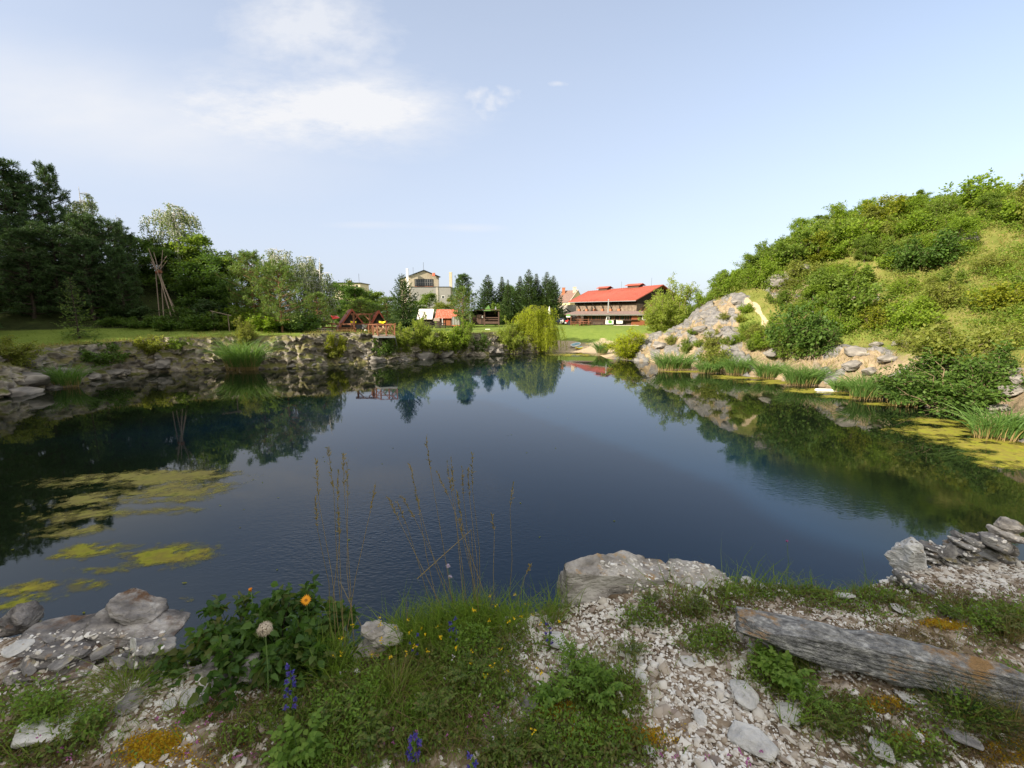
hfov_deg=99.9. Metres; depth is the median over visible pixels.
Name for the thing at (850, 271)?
shrub
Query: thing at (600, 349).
reed clump
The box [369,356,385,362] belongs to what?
shore stone
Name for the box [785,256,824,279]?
shrub
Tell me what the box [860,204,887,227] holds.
tree
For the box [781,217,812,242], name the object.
tree
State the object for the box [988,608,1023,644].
grass tuft
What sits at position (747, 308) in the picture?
shrub
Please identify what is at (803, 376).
reed clump
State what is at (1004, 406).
shore stone
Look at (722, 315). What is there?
shrub
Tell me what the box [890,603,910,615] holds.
flat stone
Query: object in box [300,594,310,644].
orange daisy
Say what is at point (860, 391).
reed clump
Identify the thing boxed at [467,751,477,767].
blue bugloss
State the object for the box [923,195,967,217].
shrub
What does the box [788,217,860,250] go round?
shrub
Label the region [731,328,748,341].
shrub
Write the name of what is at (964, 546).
rock
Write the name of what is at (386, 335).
wooden platform
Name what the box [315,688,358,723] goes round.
herb clump
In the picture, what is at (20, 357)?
shrub
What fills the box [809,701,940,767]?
grass tuft
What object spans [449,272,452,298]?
concrete stack
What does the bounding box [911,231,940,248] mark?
shrub
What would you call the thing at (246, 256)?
deciduous tree
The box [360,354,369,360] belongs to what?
shore stone
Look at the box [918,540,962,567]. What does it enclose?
rock
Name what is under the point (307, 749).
herb clump
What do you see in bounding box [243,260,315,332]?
deciduous tree
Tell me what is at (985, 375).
shrub
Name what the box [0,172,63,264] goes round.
pine tree
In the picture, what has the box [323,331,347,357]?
shrub
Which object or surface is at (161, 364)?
shore stone
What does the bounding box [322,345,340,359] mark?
shrub
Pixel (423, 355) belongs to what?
shore stone
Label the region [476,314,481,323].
door
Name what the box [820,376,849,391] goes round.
reed clump
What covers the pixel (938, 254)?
shrub
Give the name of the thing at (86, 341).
bank grass
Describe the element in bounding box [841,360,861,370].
shore stone
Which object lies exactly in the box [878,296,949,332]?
shrub
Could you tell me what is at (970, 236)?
shore stone
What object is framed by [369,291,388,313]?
broadleaf tree
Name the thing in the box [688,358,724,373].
reed clump
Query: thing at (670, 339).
shrub
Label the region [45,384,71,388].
shore stone
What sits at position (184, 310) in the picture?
shrub
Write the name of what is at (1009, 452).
floating algae
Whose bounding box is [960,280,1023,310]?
shrub
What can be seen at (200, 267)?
broadleaf tree
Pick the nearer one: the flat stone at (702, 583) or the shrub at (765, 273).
the flat stone at (702, 583)
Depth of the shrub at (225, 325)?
46.19 m
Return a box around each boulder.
[557,550,670,607]
[666,558,728,589]
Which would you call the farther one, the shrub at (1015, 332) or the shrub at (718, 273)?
the shrub at (718, 273)
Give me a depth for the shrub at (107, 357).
36.34 m
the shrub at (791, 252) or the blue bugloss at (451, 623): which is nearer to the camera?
the blue bugloss at (451, 623)
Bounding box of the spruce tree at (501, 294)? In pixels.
[492,277,510,321]
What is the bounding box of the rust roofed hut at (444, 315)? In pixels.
[435,309,458,325]
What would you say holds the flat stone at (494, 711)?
on the gravel ground at (721, 724)
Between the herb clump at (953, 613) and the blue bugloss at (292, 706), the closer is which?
the blue bugloss at (292, 706)
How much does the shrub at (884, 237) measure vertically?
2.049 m
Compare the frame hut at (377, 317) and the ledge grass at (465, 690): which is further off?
the frame hut at (377, 317)
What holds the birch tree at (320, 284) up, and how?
on the terrain at (17, 324)
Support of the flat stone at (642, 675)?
on the gravel ground at (721, 724)
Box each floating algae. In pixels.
[0,543,211,609]
[35,469,235,536]
[552,353,889,405]
[892,418,1023,468]
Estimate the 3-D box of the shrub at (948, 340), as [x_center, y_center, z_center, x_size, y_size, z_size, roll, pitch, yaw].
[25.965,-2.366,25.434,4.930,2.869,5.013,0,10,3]
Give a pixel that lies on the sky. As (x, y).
(590, 145)
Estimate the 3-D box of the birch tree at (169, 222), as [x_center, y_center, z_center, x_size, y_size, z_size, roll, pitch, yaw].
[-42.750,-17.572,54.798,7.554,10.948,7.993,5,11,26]
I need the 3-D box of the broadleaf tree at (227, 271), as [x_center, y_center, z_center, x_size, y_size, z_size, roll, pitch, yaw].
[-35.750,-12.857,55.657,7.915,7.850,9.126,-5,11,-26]
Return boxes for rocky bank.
[0,331,544,397]
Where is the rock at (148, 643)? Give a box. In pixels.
[109,634,175,679]
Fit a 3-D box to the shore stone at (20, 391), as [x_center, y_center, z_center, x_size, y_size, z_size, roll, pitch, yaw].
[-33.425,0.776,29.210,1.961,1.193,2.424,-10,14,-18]
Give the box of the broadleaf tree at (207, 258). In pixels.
[160,250,258,299]
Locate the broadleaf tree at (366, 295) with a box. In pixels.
[351,287,375,300]
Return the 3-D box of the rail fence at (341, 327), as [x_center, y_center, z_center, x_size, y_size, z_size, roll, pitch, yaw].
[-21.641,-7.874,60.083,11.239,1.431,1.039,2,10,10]
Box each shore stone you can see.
[4,387,44,396]
[15,372,50,386]
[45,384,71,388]
[49,367,73,375]
[86,372,101,379]
[106,369,123,376]
[120,369,130,374]
[143,364,156,370]
[153,359,171,369]
[286,363,295,367]
[340,357,346,363]
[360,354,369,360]
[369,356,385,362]
[396,356,408,360]
[415,351,433,359]
[439,350,453,357]
[488,346,495,352]
[493,349,503,354]
[652,341,666,348]
[692,325,707,333]
[707,333,722,339]
[731,299,741,304]
[763,273,792,288]
[763,348,776,356]
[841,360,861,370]
[844,345,869,356]
[861,367,877,375]
[868,342,883,346]
[877,354,897,362]
[959,234,978,240]
[986,404,1010,413]
[998,385,1023,396]
[1009,374,1023,384]
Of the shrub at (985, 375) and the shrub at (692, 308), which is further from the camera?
the shrub at (692, 308)
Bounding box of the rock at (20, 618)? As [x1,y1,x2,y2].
[0,600,44,637]
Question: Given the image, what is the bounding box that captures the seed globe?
[257,621,272,708]
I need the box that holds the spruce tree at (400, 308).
[383,273,426,331]
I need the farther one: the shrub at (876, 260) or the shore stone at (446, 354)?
the shore stone at (446, 354)
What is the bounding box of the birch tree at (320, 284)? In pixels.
[302,259,340,329]
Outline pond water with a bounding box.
[0,352,1023,661]
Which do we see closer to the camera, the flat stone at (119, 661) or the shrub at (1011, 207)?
the flat stone at (119, 661)
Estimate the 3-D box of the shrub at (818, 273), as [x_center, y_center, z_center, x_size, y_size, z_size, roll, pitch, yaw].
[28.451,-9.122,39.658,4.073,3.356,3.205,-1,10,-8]
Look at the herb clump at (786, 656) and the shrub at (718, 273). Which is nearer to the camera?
the herb clump at (786, 656)
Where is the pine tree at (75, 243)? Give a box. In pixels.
[43,235,123,320]
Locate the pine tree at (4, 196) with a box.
[0,157,64,280]
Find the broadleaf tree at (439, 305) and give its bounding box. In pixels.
[433,300,445,321]
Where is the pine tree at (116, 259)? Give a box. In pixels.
[98,244,145,318]
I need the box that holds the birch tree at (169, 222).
[138,202,213,276]
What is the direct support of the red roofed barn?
on the terrain at (17, 324)
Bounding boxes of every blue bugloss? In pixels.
[281,662,297,722]
[404,733,423,767]
[408,633,421,659]
[448,616,458,648]
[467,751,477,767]
[544,623,553,651]
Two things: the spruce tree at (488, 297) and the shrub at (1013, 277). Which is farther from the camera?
the spruce tree at (488, 297)
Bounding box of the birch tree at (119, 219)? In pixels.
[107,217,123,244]
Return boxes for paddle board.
[570,342,580,346]
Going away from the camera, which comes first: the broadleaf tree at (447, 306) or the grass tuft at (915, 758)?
the grass tuft at (915, 758)
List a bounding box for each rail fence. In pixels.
[322,323,395,330]
[428,323,445,328]
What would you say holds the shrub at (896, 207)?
on the terrain at (17, 324)
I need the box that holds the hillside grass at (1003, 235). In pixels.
[678,205,1023,356]
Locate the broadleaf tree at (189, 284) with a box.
[166,277,222,309]
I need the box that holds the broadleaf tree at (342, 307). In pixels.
[338,299,351,317]
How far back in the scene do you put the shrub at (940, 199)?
42.36 m
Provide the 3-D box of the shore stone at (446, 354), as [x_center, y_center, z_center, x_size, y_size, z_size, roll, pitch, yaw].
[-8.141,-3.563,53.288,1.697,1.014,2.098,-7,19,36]
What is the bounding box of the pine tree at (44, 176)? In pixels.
[30,158,82,259]
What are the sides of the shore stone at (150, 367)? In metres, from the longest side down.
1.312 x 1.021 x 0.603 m
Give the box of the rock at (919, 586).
[909,583,936,595]
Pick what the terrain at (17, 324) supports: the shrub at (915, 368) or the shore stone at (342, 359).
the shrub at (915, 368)
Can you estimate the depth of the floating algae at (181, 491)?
13.35 m
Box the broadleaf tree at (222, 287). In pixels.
[199,279,254,313]
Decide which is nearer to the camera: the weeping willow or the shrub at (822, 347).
the shrub at (822, 347)
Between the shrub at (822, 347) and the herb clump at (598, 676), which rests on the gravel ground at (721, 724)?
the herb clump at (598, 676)
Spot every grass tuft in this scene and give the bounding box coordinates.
[10,614,226,767]
[222,694,299,737]
[333,614,460,729]
[365,581,431,639]
[437,574,525,629]
[529,593,578,626]
[758,666,831,724]
[779,576,855,604]
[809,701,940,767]
[833,573,893,599]
[853,630,1023,767]
[875,703,975,765]
[933,662,1023,750]
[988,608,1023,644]
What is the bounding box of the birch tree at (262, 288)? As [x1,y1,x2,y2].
[244,255,275,315]
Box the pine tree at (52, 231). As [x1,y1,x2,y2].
[0,220,95,314]
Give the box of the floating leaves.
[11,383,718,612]
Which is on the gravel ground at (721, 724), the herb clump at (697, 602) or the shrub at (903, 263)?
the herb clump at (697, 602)
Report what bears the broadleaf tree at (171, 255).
on the terrain at (17, 324)
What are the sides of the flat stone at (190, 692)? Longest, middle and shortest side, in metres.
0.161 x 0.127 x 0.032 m
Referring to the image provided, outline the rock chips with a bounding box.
[0,533,1023,685]
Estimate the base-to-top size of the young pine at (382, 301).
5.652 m
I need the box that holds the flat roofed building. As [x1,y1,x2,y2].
[335,282,369,320]
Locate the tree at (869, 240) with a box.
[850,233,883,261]
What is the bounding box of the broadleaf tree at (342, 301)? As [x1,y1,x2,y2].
[329,298,346,325]
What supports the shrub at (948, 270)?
on the terrain at (17, 324)
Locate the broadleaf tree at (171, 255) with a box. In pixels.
[134,244,192,291]
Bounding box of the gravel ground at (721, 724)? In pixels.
[0,562,1023,767]
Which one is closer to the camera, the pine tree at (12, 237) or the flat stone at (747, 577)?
the flat stone at (747, 577)
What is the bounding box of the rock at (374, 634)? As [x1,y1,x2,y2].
[350,619,402,662]
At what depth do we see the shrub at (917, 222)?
39.39 m
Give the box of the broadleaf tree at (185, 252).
[160,244,201,296]
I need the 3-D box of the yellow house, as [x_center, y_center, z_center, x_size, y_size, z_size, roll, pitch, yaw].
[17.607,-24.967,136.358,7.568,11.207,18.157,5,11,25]
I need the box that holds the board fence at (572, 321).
[564,317,582,322]
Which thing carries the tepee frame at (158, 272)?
on the terrain at (17, 324)
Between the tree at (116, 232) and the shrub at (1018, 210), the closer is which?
the shrub at (1018, 210)
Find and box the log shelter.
[472,309,499,324]
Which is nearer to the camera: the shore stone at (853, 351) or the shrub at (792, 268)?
the shore stone at (853, 351)
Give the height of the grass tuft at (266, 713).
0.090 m
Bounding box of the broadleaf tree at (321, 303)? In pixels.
[293,291,342,327]
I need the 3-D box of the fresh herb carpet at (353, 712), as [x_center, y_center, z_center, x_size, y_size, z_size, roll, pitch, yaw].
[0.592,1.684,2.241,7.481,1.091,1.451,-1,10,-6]
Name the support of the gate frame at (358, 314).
on the terrain at (17, 324)
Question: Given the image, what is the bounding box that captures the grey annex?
[411,287,454,312]
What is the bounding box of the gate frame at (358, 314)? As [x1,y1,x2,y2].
[351,313,372,332]
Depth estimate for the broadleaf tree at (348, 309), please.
76.86 m
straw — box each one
[340,582,361,625]
[417,530,475,595]
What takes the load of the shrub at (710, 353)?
on the terrain at (17, 324)
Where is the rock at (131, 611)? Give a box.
[12,588,190,661]
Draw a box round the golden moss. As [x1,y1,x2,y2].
[100,617,1023,767]
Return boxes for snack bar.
[565,299,647,324]
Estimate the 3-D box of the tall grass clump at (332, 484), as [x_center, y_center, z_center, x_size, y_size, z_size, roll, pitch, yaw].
[-0.831,0.841,1.996,0.635,1.137,0.522,0,10,0]
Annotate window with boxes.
[414,279,432,286]
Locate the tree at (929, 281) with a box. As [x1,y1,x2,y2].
[922,275,945,298]
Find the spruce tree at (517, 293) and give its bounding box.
[512,276,527,316]
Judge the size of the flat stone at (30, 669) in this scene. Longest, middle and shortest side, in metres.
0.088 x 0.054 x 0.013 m
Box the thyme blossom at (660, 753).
[17,696,763,766]
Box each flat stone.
[0,638,34,657]
[10,717,60,748]
[21,658,39,676]
[42,634,56,643]
[47,656,74,671]
[52,706,98,741]
[90,644,114,660]
[109,656,126,667]
[111,688,144,715]
[130,638,136,651]
[162,696,176,710]
[179,684,212,708]
[486,699,500,718]
[501,681,515,692]
[520,695,538,712]
[547,631,565,648]
[631,668,647,683]
[641,745,655,757]
[680,655,697,666]
[694,709,706,725]
[695,581,705,588]
[727,720,778,762]
[729,679,758,710]
[740,576,756,586]
[775,702,800,725]
[835,592,855,598]
[868,736,895,763]
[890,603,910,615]
[893,689,920,705]
[940,727,984,750]
[942,544,957,558]
[977,551,998,561]
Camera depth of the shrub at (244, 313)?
47.15 m
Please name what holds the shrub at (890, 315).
on the terrain at (17, 324)
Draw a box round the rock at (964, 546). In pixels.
[940,529,984,568]
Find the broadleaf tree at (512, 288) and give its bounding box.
[502,282,515,303]
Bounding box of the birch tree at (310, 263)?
[285,256,330,318]
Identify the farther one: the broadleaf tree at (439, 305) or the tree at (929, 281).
the broadleaf tree at (439, 305)
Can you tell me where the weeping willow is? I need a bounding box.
[510,305,567,352]
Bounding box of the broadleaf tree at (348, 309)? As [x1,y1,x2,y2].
[340,303,364,319]
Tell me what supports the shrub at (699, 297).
on the terrain at (17, 324)
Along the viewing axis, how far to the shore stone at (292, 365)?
42.52 m
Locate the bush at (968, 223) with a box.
[935,214,988,253]
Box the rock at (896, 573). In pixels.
[888,569,915,588]
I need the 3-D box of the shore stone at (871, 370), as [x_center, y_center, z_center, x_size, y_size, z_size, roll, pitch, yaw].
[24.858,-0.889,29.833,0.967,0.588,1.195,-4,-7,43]
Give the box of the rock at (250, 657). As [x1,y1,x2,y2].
[211,651,260,692]
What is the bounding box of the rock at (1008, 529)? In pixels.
[965,516,1023,564]
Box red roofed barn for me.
[568,282,681,321]
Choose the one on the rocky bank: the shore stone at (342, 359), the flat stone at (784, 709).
the shore stone at (342, 359)
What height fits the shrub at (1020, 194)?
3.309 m
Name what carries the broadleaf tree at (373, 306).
on the terrain at (17, 324)
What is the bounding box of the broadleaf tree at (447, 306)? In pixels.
[444,296,456,308]
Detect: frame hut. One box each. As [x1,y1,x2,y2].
[337,309,367,329]
[367,310,388,327]
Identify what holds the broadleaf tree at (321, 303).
on the terrain at (17, 324)
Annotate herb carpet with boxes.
[0,576,1023,767]
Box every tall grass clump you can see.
[263,447,394,680]
[386,463,495,646]
[414,436,518,652]
[446,481,549,654]
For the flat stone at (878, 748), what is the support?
on the gravel ground at (721, 724)
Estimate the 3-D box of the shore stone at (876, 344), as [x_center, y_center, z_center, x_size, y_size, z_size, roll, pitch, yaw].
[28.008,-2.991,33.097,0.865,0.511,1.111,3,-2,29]
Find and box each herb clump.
[18,693,63,728]
[60,705,111,745]
[172,707,204,725]
[259,706,334,767]
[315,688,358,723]
[350,706,389,759]
[411,684,456,720]
[441,649,499,686]
[475,711,525,767]
[524,718,562,765]
[528,671,573,710]
[551,630,595,674]
[568,657,632,712]
[611,632,654,659]
[636,587,664,604]
[685,590,711,614]
[747,641,794,673]
[751,645,818,703]
[771,662,841,716]
[812,701,863,737]
[934,600,964,620]
[973,606,1023,635]
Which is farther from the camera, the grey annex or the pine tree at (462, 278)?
the grey annex
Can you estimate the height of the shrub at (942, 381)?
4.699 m
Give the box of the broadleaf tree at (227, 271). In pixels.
[209,253,264,307]
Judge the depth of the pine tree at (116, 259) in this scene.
45.31 m
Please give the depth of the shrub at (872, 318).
34.40 m
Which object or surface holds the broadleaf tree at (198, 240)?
on the terrain at (17, 324)
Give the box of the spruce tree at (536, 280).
[517,273,545,319]
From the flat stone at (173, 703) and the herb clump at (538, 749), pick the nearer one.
the herb clump at (538, 749)
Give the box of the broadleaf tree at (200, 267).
[165,260,227,310]
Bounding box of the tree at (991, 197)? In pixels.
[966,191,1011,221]
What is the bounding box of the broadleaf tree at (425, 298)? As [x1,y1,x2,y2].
[416,291,440,314]
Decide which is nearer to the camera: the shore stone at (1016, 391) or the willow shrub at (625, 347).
the shore stone at (1016, 391)
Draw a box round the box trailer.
[452,317,460,327]
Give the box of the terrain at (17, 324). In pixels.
[0,209,1023,442]
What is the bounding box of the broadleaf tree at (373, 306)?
[364,302,383,323]
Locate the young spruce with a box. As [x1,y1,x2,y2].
[49,277,100,339]
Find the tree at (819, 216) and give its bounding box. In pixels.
[813,215,825,225]
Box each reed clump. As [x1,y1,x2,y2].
[29,359,113,387]
[182,333,293,370]
[583,338,615,354]
[641,347,708,370]
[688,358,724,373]
[708,352,776,375]
[738,358,796,378]
[766,361,842,385]
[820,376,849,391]
[824,370,894,400]
[866,384,933,407]
[932,395,1023,441]
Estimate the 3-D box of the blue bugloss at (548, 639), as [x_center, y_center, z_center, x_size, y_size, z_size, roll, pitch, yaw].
[0.179,1.272,2.133,0.073,0.187,0.088,8,13,41]
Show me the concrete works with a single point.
(423, 278)
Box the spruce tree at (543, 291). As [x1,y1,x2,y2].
[536,272,564,323]
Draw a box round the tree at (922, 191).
[915,188,934,206]
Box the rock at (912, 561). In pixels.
[884,537,927,570]
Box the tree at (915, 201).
[896,193,931,218]
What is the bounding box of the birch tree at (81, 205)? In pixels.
[57,187,110,234]
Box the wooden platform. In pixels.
[368,324,397,349]
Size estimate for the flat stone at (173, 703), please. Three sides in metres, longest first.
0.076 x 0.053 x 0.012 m
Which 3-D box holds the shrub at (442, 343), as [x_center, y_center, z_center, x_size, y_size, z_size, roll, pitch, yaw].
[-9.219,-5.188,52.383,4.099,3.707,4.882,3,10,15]
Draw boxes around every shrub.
[0,334,47,367]
[67,304,98,312]
[77,339,130,367]
[92,316,125,326]
[110,305,159,317]
[118,314,155,328]
[131,334,168,354]
[141,314,189,330]
[161,304,199,322]
[165,336,191,351]
[173,311,222,330]
[180,298,239,323]
[203,308,241,329]
[218,301,264,328]
[230,315,257,348]
[237,307,293,332]
[271,309,323,332]
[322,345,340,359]
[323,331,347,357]
[371,338,399,356]
[390,322,418,354]
[403,312,439,355]
[422,326,453,353]
[441,325,463,353]
[452,315,475,350]
[470,332,490,351]
[496,315,528,352]
[601,328,647,360]
[637,295,688,331]
[639,271,700,323]
[664,334,677,344]
[677,334,693,352]
[686,326,697,334]
[687,304,698,313]
[690,290,717,304]
[691,339,702,346]
[696,325,726,350]
[697,341,732,368]
[706,269,731,288]
[708,273,742,295]
[716,311,730,319]
[717,268,745,282]
[719,335,739,345]
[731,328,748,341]
[734,313,747,322]
[735,321,762,331]
[736,301,756,312]
[739,257,785,289]
[741,323,769,338]
[743,336,762,351]
[744,251,787,271]
[747,330,774,348]
[754,234,788,260]
[760,312,784,333]
[764,287,791,304]
[764,295,836,356]
[766,230,822,263]
[768,328,804,360]
[778,274,805,289]
[784,298,811,312]
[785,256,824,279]
[787,217,827,246]
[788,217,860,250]
[792,317,844,358]
[794,268,845,301]
[796,283,829,310]
[809,296,832,314]
[812,259,876,291]
[812,280,904,321]
[817,239,859,259]
[821,199,862,220]
[821,309,862,333]
[823,260,858,278]
[827,213,893,246]
[854,299,890,331]
[855,192,924,222]
[866,339,1023,419]
[867,214,902,238]
[867,233,898,252]
[867,305,912,324]
[873,250,912,268]
[875,235,922,254]
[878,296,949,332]
[879,360,959,402]
[881,195,909,205]
[881,239,927,274]
[884,208,938,236]
[884,224,973,270]
[885,292,940,314]
[886,276,923,293]
[890,324,938,352]
[907,320,1018,365]
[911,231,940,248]
[920,207,968,229]
[920,276,966,310]
[922,193,958,206]
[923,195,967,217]
[932,210,984,232]
[933,265,973,283]
[934,167,1019,210]
[949,346,1023,406]
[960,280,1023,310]
[969,251,1015,275]
[971,321,1023,350]
[975,196,1023,221]
[983,173,1023,206]
[995,196,1023,229]
[997,182,1019,197]
[1009,268,1023,291]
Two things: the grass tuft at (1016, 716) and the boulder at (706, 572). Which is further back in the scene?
the boulder at (706, 572)
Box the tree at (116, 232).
[88,218,150,296]
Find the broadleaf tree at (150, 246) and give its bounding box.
[125,236,190,284]
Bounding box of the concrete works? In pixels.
[400,263,439,312]
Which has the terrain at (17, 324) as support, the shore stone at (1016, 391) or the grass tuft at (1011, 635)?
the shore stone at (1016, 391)
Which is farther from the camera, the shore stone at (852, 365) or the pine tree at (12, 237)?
the pine tree at (12, 237)
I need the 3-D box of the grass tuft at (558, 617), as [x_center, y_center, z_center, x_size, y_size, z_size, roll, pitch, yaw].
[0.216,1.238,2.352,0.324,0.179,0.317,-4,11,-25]
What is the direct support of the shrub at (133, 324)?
on the terrain at (17, 324)
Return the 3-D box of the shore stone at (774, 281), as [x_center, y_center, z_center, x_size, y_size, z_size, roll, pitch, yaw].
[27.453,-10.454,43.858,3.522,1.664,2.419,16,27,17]
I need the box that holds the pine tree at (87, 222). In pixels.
[48,212,132,311]
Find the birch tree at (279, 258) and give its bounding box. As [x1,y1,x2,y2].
[260,248,315,320]
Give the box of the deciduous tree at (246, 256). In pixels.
[215,249,282,316]
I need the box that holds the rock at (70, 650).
[0,640,96,685]
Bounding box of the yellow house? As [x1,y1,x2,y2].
[558,287,579,309]
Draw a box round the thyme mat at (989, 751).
[0,577,1023,767]
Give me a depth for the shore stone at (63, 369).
32.64 m
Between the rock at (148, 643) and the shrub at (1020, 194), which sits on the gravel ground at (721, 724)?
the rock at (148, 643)
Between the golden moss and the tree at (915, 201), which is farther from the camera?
the tree at (915, 201)
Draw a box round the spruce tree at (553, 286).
[542,275,566,323]
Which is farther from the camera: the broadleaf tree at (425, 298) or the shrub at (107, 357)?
the broadleaf tree at (425, 298)
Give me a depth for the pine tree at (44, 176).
48.61 m
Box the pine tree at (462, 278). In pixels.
[449,273,478,325]
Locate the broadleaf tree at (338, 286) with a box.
[326,278,361,319]
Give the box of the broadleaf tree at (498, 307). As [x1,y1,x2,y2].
[490,301,502,319]
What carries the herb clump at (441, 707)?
on the gravel ground at (721, 724)
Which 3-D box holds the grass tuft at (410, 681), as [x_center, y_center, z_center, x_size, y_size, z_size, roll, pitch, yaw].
[-0.472,1.296,1.841,0.605,0.188,0.668,-7,12,-36]
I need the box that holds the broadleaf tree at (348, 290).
[334,283,372,302]
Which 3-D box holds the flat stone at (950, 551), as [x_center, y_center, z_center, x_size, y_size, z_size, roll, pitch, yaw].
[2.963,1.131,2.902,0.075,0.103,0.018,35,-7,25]
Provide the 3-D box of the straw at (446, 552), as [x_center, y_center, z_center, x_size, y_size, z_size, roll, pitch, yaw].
[-0.371,1.417,2.579,0.359,1.016,0.103,-6,11,-34]
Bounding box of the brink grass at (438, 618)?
[261,538,893,690]
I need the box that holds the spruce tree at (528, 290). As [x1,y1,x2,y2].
[513,269,545,322]
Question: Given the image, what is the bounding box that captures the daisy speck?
[13,603,987,742]
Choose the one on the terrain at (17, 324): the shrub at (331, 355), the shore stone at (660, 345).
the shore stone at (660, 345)
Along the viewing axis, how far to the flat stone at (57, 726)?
1.69 m
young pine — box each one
[340,297,379,323]
[370,295,401,322]
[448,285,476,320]
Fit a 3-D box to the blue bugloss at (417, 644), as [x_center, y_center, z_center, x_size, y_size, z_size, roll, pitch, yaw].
[-0.449,1.281,2.058,0.068,0.171,0.073,7,12,35]
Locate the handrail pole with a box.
[211,311,230,330]
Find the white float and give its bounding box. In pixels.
[815,388,848,391]
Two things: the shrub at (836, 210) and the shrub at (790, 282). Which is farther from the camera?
the shrub at (836, 210)
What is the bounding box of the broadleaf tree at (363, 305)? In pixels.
[348,296,384,323]
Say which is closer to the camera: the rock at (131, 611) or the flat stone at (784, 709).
the flat stone at (784, 709)
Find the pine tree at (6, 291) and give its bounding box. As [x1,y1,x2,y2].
[0,235,19,327]
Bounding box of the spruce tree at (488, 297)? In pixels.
[466,275,503,321]
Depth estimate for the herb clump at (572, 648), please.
2.04 m
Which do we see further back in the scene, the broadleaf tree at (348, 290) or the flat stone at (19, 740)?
the broadleaf tree at (348, 290)
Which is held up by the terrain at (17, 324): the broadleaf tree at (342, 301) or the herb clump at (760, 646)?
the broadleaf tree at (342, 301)
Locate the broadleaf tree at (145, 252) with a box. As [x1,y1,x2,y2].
[113,233,167,274]
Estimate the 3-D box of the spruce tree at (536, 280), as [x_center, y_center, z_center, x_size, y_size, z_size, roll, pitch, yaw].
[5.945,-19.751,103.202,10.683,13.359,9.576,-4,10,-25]
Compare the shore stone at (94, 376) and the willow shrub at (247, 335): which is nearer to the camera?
the shore stone at (94, 376)
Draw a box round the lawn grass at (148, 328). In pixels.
[14,285,497,345]
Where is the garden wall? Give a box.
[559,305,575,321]
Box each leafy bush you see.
[141,591,292,691]
[179,570,362,720]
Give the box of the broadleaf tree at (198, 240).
[162,230,233,296]
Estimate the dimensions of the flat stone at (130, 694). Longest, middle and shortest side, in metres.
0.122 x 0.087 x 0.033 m
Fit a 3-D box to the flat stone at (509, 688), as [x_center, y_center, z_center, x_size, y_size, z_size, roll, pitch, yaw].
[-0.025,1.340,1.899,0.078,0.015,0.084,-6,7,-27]
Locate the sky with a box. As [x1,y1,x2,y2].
[0,0,1023,310]
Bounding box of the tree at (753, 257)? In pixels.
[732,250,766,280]
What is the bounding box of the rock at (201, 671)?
[192,655,215,676]
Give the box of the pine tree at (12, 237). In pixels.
[0,226,67,318]
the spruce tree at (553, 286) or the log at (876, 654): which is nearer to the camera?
the log at (876, 654)
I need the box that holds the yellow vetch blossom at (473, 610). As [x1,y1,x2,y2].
[332,594,560,734]
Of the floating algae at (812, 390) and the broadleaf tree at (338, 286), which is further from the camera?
the broadleaf tree at (338, 286)
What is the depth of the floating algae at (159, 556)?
9.76 m
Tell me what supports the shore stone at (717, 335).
on the terrain at (17, 324)
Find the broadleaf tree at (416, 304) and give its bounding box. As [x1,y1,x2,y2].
[409,301,426,320]
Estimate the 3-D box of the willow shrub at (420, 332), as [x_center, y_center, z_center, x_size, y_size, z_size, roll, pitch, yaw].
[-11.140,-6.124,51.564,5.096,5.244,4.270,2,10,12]
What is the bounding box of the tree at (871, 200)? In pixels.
[855,196,878,213]
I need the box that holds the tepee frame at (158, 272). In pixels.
[148,248,177,317]
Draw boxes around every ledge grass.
[0,569,1023,767]
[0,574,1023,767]
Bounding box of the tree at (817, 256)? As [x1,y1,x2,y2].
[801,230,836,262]
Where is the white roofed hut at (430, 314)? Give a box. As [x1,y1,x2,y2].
[417,309,434,325]
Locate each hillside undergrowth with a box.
[675,192,1023,346]
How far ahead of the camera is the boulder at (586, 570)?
2.54 m
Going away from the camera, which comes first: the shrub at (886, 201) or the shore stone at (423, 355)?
the shrub at (886, 201)
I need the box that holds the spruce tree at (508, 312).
[499,279,519,324]
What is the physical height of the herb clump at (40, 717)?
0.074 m
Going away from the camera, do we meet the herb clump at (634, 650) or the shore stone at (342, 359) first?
the herb clump at (634, 650)
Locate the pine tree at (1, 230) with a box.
[0,213,26,305]
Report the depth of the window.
167.35 m
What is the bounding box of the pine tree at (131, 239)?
[123,233,141,274]
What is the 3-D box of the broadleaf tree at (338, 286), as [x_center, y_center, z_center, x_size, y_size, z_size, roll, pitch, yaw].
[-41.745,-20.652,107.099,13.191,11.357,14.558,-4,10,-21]
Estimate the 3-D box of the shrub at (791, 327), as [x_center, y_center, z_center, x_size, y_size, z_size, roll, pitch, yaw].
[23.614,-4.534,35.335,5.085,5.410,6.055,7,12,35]
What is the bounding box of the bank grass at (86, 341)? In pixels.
[1,321,1023,374]
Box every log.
[336,329,351,331]
[735,606,1023,714]

